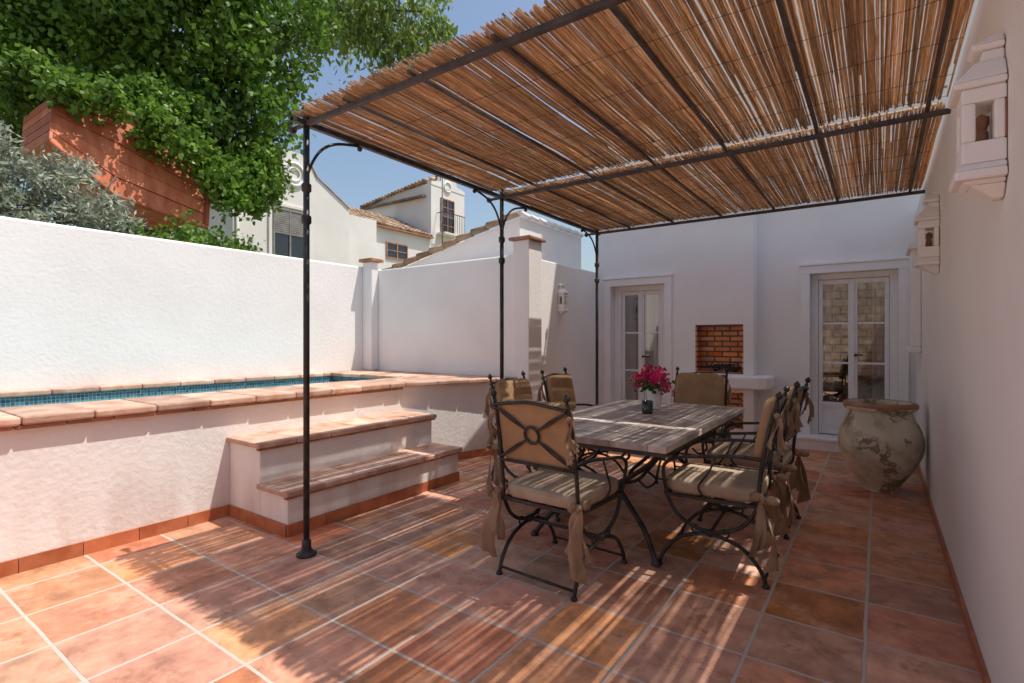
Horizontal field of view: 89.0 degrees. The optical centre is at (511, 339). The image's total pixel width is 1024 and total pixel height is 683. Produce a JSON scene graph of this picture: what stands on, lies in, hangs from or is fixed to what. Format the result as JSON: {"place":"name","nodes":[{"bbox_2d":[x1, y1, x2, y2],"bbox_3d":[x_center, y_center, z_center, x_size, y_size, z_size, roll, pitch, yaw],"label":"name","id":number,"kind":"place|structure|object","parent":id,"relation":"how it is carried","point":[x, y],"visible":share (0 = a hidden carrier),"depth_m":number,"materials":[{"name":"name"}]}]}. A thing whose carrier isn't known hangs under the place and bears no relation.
{"place":"outdoors","nodes":[
{"label":"outdoors","id":0,"kind":"place"},
{"bbox_2d":[0,370,515,577],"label":"swimming pool","id":1,"kind":"structure","parent":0,"point":[85,470],"depth_m":3.66,"materials":[{"name":"paint"}]},
{"bbox_2d":[363,262,377,370],"bbox_3d":[-2.079,-0.340,7.651,0.200,1.580,0.129,0,0,35],"label":"wall pillar","id":2,"kind":"object","parent":1,"relation":"on","point":[370,315],"visible":0.97,"depth_m":7.59,"materials":[{"name":"white paint"}]},
{"bbox_2d":[359,258,383,262],"bbox_3d":[-2.070,-1.155,7.664,0.280,0.050,0.240,0,0,35],"label":"cap","id":3,"kind":"object","parent":2,"relation":"on","point":[364,260],"visible":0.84,"depth_m":7.57,"materials":[{"name":"ceramic"}]},
{"bbox_2d":[171,150,348,264],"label":"walls","id":4,"kind":"structure","parent":0,"point":[329,227],"depth_m":16.64,"materials":[{"name":"white paint"}]},
{"bbox_2d":[273,206,302,258],"bbox_3d":[-6.766,-3.200,15.890,0.046,1.500,1.100,0,0,35],"label":"window","id":5,"kind":"structure","parent":4,"relation":"attached to","point":[288,245],"depth_m":15.87,"materials":[{"name":"white glass"}]},
{"bbox_2d":[275,209,302,235],"bbox_3d":[-6.770,-3.544,15.893,0.025,0.688,1.000,0,0,35],"label":"roller shutter","id":6,"kind":"object","parent":5,"relation":"attached to","point":[284,222],"visible":0.79,"depth_m":15.81,"materials":[{"name":"grey plastic"}]},
{"bbox_2d":[0,0,597,271],"label":"sky","id":7,"kind":"structure","parent":0,"point":[358,178],"materials":[{"name":"blue"}]},
{"bbox_2d":[349,214,430,269],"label":"walls","id":8,"kind":"structure","parent":0,"point":[368,238],"depth_m":19.26,"materials":[{"name":"white paint"}]},
{"bbox_2d":[349,207,433,238],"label":"roof","id":9,"kind":"structure","parent":8,"relation":"on","point":[388,222],"depth_m":21.65,"materials":[{"name":"tile"}]},
{"bbox_2d":[386,241,407,260],"bbox_3d":[-4.659,-3.575,21.150,0.046,0.650,1.150,0,0,35],"label":"window","id":10,"kind":"structure","parent":8,"relation":"attached to","point":[397,251],"depth_m":21.14,"materials":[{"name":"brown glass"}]},
{"bbox_2d":[366,177,464,255],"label":"walls","id":11,"kind":"structure","parent":0,"point":[422,214],"depth_m":23.41,"materials":[{"name":"white paint"}]},
{"bbox_2d":[359,176,437,209],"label":"roof","id":12,"kind":"structure","parent":11,"relation":"on","point":[369,204],"depth_m":23.84,"materials":[{"name":"ceramic"}]},
{"bbox_2d":[436,174,452,250],"bbox_3d":[-2.120,-2.125,17.537,0.985,7.150,0.187,0,0,11],"label":"drainpipe","id":13,"kind":"object","parent":11,"relation":"attached to","point":[442,206],"visible":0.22,"depth_m":17.52,"materials":[{"name":"metal"}]},
{"bbox_2d":[440,197,454,233],"bbox_3d":[-2.920,-5.550,23.625,0.046,1.600,0.900,0,0,35],"label":"window","id":14,"kind":"structure","parent":11,"relation":"attached to","point":[449,206],"depth_m":23.59,"materials":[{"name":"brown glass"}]},
{"bbox_2d":[437,182,464,237],"bbox_3d":[-2.743,-5.902,23.497,0.510,2.505,1.407,0,0,35],"label":"balcony railing","id":15,"kind":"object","parent":11,"relation":"attached to","point":[448,234],"depth_m":23.29,"materials":[{"name":"metal"}]},
{"bbox_2d":[0,442,981,682],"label":"patio floor","id":16,"kind":"structure","parent":0,"point":[415,589],"depth_m":2.69,"materials":[{"name":"tile"}]},
{"bbox_2d":[226,411,461,537],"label":"pool steps","id":17,"kind":"structure","parent":16,"relation":"on","point":[360,465],"depth_m":4.10,"materials":[{"name":"paint"}]},
{"bbox_2d":[513,239,541,400],"bbox_3d":[0.187,0.085,6.292,0.230,2.530,0.290,0,0,35],"label":"wall pillar","id":18,"kind":"object","parent":16,"relation":"on","point":[527,306],"visible":0.56,"depth_m":6.19,"materials":[{"name":"white paint"}]},
{"bbox_2d":[508,235,545,242],"bbox_3d":[0.187,-1.200,6.292,0.310,0.040,0.370,0,0,35],"label":"cap","id":19,"kind":"object","parent":18,"relation":"on","point":[530,237],"visible":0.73,"depth_m":6.16,"materials":[{"name":"ceramic"}]},
{"bbox_2d":[484,371,585,521],"bbox_3d":[0.220,0.814,4.283,0.703,1.070,0.695,0,0,35],"label":"garden armchair","id":20,"kind":"object","parent":16,"relation":"on","point":[505,389],"visible":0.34,"depth_m":4.25,"materials":[{"name":"fabric"}]},
{"bbox_2d":[479,389,629,601],"bbox_3d":[0.268,0.814,3.048,0.695,1.070,0.703,0,0,38],"label":"garden armchair","id":21,"kind":"object","parent":16,"relation":"on","point":[540,434],"visible":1,"depth_m":2.88,"materials":[{"name":"metal"}]},
{"bbox_2d":[537,367,623,480],"bbox_3d":[0.678,0.814,4.936,0.704,1.070,0.695,0,0,32],"label":"garden armchair","id":22,"kind":"object","parent":16,"relation":"on","point":[557,387],"visible":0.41,"depth_m":4.96,"materials":[{"name":"fabric"}]},
{"bbox_2d":[288,0,973,558],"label":"reed pergola","id":23,"kind":"object","parent":16,"relation":"on","point":[606,60],"visible":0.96,"depth_m":3.18,"materials":[{"name":"metal"}]},
{"bbox_2d":[531,399,743,567],"bbox_3d":[0.969,0.970,4.013,1.130,0.759,2.040,0,0,35],"label":"garden table","id":24,"kind":"object","parent":16,"relation":"on","point":[628,426],"visible":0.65,"depth_m":3.55,"materials":[{"name":"wood"}]},
{"bbox_2d":[642,400,652,413],"bbox_3d":[1.082,0.539,4.165,0.090,0.100,0.090,0,0,35],"label":"candle jar","id":25,"kind":"object","parent":24,"relation":"on","point":[647,406],"visible":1,"depth_m":4.13,"materials":[{"name":"clear glass"}]},
{"bbox_2d":[629,364,675,408],"bbox_3d":[1.185,0.394,4.418,0.380,0.390,0.528,0,0,15],"label":"flower vase","id":26,"kind":"object","parent":24,"relation":"on","point":[652,388],"visible":0.97,"depth_m":4.38,"materials":[{"name":"white ceramic"}]},
{"bbox_2d":[656,366,733,483],"bbox_3d":[1.759,0.814,5.025,0.695,1.070,0.703,0,0,34],"label":"garden armchair","id":27,"kind":"object","parent":16,"relation":"on","point":[703,388],"visible":0.35,"depth_m":5.16,"materials":[{"name":"fabric"}]},
{"bbox_2d":[658,385,793,589],"bbox_3d":[1.296,0.814,3.161,0.704,1.070,0.695,0,0,32],"label":"garden armchair","id":28,"kind":"object","parent":16,"relation":"on","point":[702,481],"visible":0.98,"depth_m":2.99,"materials":[{"name":"metal"}]},
{"bbox_2d":[697,377,813,539],"bbox_3d":[1.808,0.814,3.873,0.703,1.070,0.695,0,0,37],"label":"garden armchair","id":29,"kind":"object","parent":16,"relation":"on","point":[797,394],"visible":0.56,"depth_m":3.78,"materials":[{"name":"metal"}]},
{"bbox_2d":[791,433,840,452],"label":"door steps","id":30,"kind":"structure","parent":16,"relation":"on","point":[818,443],"depth_m":6.33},
{"bbox_2d":[837,398,924,493],"bbox_3d":[3.309,0.954,4.690,0.646,0.795,0.646,0,0,35],"label":"terracotta urn","id":31,"kind":"object","parent":16,"relation":"on","point":[881,443],"visible":1,"depth_m":4.48,"materials":[{"name":"beige ceramic"}]},
{"bbox_2d":[757,0,961,444],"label":"house wall","id":32,"kind":"structure","parent":0,"point":[789,242],"depth_m":6.53,"materials":[{"name":"white paint"}]},
{"label":"ground","id":33,"kind":"structure","parent":0,"visible":0},
{"bbox_2d":[0,112,149,235],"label":"olive bush","id":34,"kind":"object","parent":33,"relation":"on","point":[79,212],"visible":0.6,"depth_m":5.43,"materials":[{"name":"green plant"}]},
{"bbox_2d":[20,97,209,233],"bbox_3d":[-5.719,-0.930,7.643,1.653,4.560,2.053,0,0,35],"label":"timber planter box","id":35,"kind":"object","parent":33,"relation":"on","point":[157,192],"visible":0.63,"depth_m":7.12,"materials":[{"name":"orange wood"}]},
{"bbox_2d":[0,0,349,236],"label":"leafy tree","id":36,"kind":"object","parent":33,"relation":"on","point":[140,64],"visible":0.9,"depth_m":8.23,"materials":[{"name":"green plant"}]},
{"bbox_2d":[97,208,278,254],"bbox_3d":[-4.103,-1.151,7.012,1.342,1.152,3.080,0,0,4],"label":"ivy hedge","id":37,"kind":"object","parent":33,"relation":"on","point":[200,237],"visible":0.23,"depth_m":6.48,"materials":[{"name":"green plant"}]},
{"bbox_2d":[0,216,379,390],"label":"garden wall","id":38,"kind":"structure","parent":33,"relation":"on","point":[79,306],"depth_m":5.46,"materials":[{"name":"white paint"}]},
{"bbox_2d":[236,161,349,259],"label":"ornaments","id":39,"kind":"object","parent":33,"relation":"on","point":[285,206],"visible":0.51,"depth_m":15.92,"materials":[{"name":"paint"}]},
{"bbox_2d":[181,0,461,241],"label":"pepper tree","id":40,"kind":"object","parent":33,"relation":"on","point":[362,28],"visible":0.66,"depth_m":10.94,"materials":[{"name":"green plant"}]},
{"bbox_2d":[373,255,512,376],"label":"garden wall","id":41,"kind":"structure","parent":33,"relation":"on","point":[440,318],"depth_m":6.88,"materials":[{"name":"white paint"}]},
{"bbox_2d":[382,210,583,269],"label":"neighbour outbuilding","id":42,"kind":"structure","parent":33,"relation":"on","point":[561,247],"depth_m":7.25,"materials":[{"name":"white paint"}]},
{"bbox_2d":[542,260,594,409],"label":"garden wall","id":43,"kind":"structure","parent":33,"relation":"on","point":[568,340],"depth_m":7.29,"materials":[{"name":"white paint"}]},
{"bbox_2d":[557,284,568,314],"bbox_3d":[0.688,-0.540,6.973,0.103,0.420,0.144,0,0,35],"label":"wall lantern","id":44,"kind":"object","parent":43,"relation":"attached to","point":[563,293],"depth_m":6.94,"materials":[{"name":"ceramic"}]},
{"bbox_2d":[598,0,756,443],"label":"wall front","id":45,"kind":"structure","parent":33,"relation":"on","point":[711,266],"depth_m":7.10,"materials":[{"name":"white paint"}]},
{"bbox_2d":[615,285,663,401],"bbox_3d":[1.924,0.230,7.729,0.820,2.040,0.100,0,0,35],"label":"frame","id":46,"kind":"object","parent":45,"relation":"attached to","point":[622,293],"visible":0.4,"depth_m":7.75,"materials":[{"name":"white paint"}]},
{"bbox_2d":[626,294,657,399],"bbox_3d":[2.003,0.215,7.833,0.610,2.010,0.036,0,0,35],"label":"glazed door","id":47,"kind":"object","parent":45,"relation":"attached to","point":[630,338],"visible":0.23,"depth_m":7.95,"materials":[{"name":"clear glass"}]},
{"bbox_2d":[695,324,773,429],"bbox_3d":[2.833,0.485,6.901,1.100,1.368,0.430,0,0,35],"label":"brick barbecue","id":48,"kind":"object","parent":45,"relation":"on","point":[718,348],"visible":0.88,"depth_m":7.01,"materials":[{"name":"brick"}]},
{"bbox_2d":[602,256,908,434],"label":"door mouldings","id":49,"kind":"structure","parent":45,"relation":"attached to","point":[901,264],"depth_m":6.53,"materials":[{"name":"white paint"}]},
{"bbox_2d":[916,0,1023,682],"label":"side wall","id":50,"kind":"structure","parent":33,"relation":"on","point":[970,386],"depth_m":2.14,"materials":[{"name":"white paint"}]},
{"bbox_2d":[905,242,921,352],"bbox_3d":[4.137,-0.415,5.374,0.109,1.090,0.550,0,0,35],"label":"wall niche frame","id":51,"kind":"object","parent":50,"relation":"attached to","point":[914,307],"visible":0.81,"depth_m":5.19,"materials":[{"name":"white paint"}]},
{"bbox_2d":[914,194,939,274],"bbox_3d":[2.943,-0.739,3.701,0.137,0.558,0.191,0,0,35],"label":"wall lantern","id":52,"kind":"object","parent":50,"relation":"attached to","point":[928,251],"depth_m":3.64,"materials":[{"name":"ceramic"}]},
{"bbox_2d":[917,465,990,682],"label":"wall skirting","id":53,"kind":"object","parent":50,"relation":"attached to","point":[982,668],"depth_m":2.63,"materials":[{"name":"tile"}]},
{"bbox_2d":[948,33,1007,200],"bbox_3d":[1.620,-0.759,1.819,0.137,0.558,0.191,0,0,35],"label":"wall lantern","id":54,"kind":"object","parent":50,"relation":"attached to","point":[978,101],"depth_m":1.76,"materials":[{"name":"ceramic"}]},
{"bbox_2d":[962,0,977,53],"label":"wall body","id":55,"kind":"structure","parent":33,"relation":"on","point":[970,21],"depth_m":5.67,"materials":[{"name":"white paint"}]},
{"bbox_2d":[636,283,871,401],"bbox_3d":[3.586,0.105,7.502,4.240,2.690,0.780,0,0,35],"label":"door glass","id":56,"kind":"object","parent":55,"relation":"attached to","point":[864,338],"visible":0.02,"depth_m":7.17,"materials":[{"name":"clear glass"}]},
{"bbox_2d":[823,282,884,401],"bbox_3d":[4.265,0.170,6.512,0.730,1.980,0.036,0,0,35],"label":"glazed door","id":57,"kind":"object","parent":55,"relation":"attached to","point":[878,339],"visible":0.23,"depth_m":6.40,"materials":[{"name":"clear glass"}]},
{"bbox_2d":[811,270,897,433],"bbox_3d":[4.190,0.185,6.405,0.890,2.010,0.100,0,0,35],"label":"frame","id":58,"kind":"object","parent":55,"relation":"attached to","point":[828,418],"visible":0.67,"depth_m":6.40,"materials":[{"name":"white paint"}]}
]}

